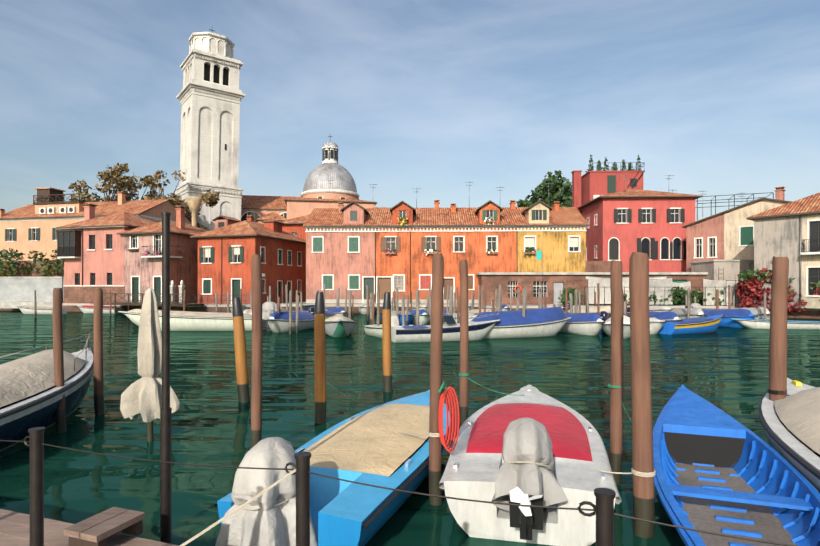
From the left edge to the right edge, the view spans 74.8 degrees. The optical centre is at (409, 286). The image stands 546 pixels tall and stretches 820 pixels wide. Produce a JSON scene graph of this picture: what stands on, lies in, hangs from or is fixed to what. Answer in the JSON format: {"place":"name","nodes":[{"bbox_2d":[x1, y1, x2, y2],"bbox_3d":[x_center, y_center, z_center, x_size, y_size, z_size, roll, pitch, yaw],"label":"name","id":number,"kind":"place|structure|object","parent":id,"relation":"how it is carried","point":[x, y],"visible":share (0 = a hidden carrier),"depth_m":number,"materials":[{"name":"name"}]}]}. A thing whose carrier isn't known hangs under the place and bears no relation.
{"place":"outdoors","nodes":[
{"label":"outdoors","id":0,"kind":"place"},
{"bbox_2d":[241,189,386,223],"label":"church","id":1,"kind":"structure","parent":0,"point":[264,208],"depth_m":106.90,"materials":[{"name":"orange brick"}]},
{"bbox_2d":[303,136,356,194],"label":"dome","id":2,"kind":"structure","parent":1,"relation":"on","point":[328,168],"depth_m":108.90,"materials":[{"name":"grey metal"}]},
{"bbox_2d":[0,310,819,545],"bbox_3d":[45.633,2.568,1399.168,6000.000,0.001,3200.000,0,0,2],"label":"water","id":3,"kind":"structure","parent":0,"point":[725,369],"depth_m":12.81,"materials":[{"name":"green liquid"}]},
{"bbox_2d":[0,507,177,545],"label":"dock","id":4,"kind":"object","parent":3,"relation":"in","point":[103,528],"visible":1,"depth_m":3.66,"materials":[{"name":"brown wood"}]},
{"bbox_2d":[0,427,797,545],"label":"rope posts","id":5,"kind":"object","parent":4,"relation":"on","point":[603,509],"visible":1,"depth_m":2.28,"materials":[{"name":"metal"}]},
{"bbox_2d":[34,283,766,337],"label":"poles","id":6,"kind":"object","parent":3,"relation":"in","point":[454,309],"visible":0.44,"depth_m":35.24,"materials":[{"name":"brown wood"}]},
{"bbox_2d":[0,334,819,545],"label":"foreground boats","id":7,"kind":"object","parent":3,"relation":"in","point":[718,470],"visible":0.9,"depth_m":5.96,"materials":[{"name":"blue wood"}]},
{"bbox_2d":[17,299,819,342],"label":"moored boats","id":8,"kind":"object","parent":3,"relation":"on","point":[505,322],"visible":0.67,"depth_m":29.89,"materials":[{"name":"blue wood"}]},
{"bbox_2d":[52,212,788,543],"bbox_3d":[-0.631,1.595,9.207,8.406,4.372,9.870,0,0,-40],"label":"mooring pole","id":9,"kind":"object","parent":3,"relation":"in","point":[150,396],"visible":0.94,"depth_m":8.01,"materials":[{"name":"brown wood"}]},
{"bbox_2d":[0,302,819,318],"bbox_3d":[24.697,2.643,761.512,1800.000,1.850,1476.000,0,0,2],"label":"bank","id":10,"kind":"structure","parent":0,"point":[813,313],"depth_m":52.20,"materials":[{"name":"stone"}]},
{"bbox_2d":[0,187,191,307],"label":"houses","id":11,"kind":"structure","parent":10,"relation":"on","point":[30,262],"depth_m":74.95,"materials":[{"name":"orange paint"}]},
{"bbox_2d":[55,196,309,313],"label":"houses","id":12,"kind":"structure","parent":10,"relation":"on","point":[118,255],"depth_m":54.73,"materials":[{"name":"red paint"}]},
{"bbox_2d":[174,29,245,230],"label":"campanile","id":13,"kind":"structure","parent":10,"relation":"on","point":[210,95],"depth_m":97.92,"materials":[{"name":"white stone"}]},
{"bbox_2d":[34,163,571,230],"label":"trees","id":14,"kind":"object","parent":10,"relation":"on","point":[559,191],"visible":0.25,"depth_m":85.34,"materials":[{"name":"green plant"}]},
{"bbox_2d":[303,180,610,302],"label":"row houses","id":15,"kind":"structure","parent":10,"relation":"on","point":[354,248],"depth_m":55.95,"materials":[{"name":"orange paint"}]},
{"bbox_2d":[476,250,753,305],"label":"workshop","id":16,"kind":"structure","parent":10,"relation":"on","point":[703,281],"depth_m":51.37,"materials":[{"name":"paint"}]},
{"bbox_2d":[670,186,819,308],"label":"houses","id":17,"kind":"structure","parent":10,"relation":"on","point":[762,232],"depth_m":45.34,"materials":[{"name":"brown"}]},
{"bbox_2d":[672,268,819,312],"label":"bank plants","id":18,"kind":"object","parent":10,"relation":"on","point":[748,294],"visible":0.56,"depth_m":45.47,"materials":[{"name":"red plant"}]},
{"bbox_2d":[0,0,819,220],"label":"sky","id":19,"kind":"structure","parent":0,"point":[437,97],"materials":[{"name":"blue"}]},
{"bbox_2d":[571,155,702,271],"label":"house","id":20,"kind":"structure","parent":0,"point":[624,214],"depth_m":59.20,"materials":[{"name":"red paint"}]}
]}

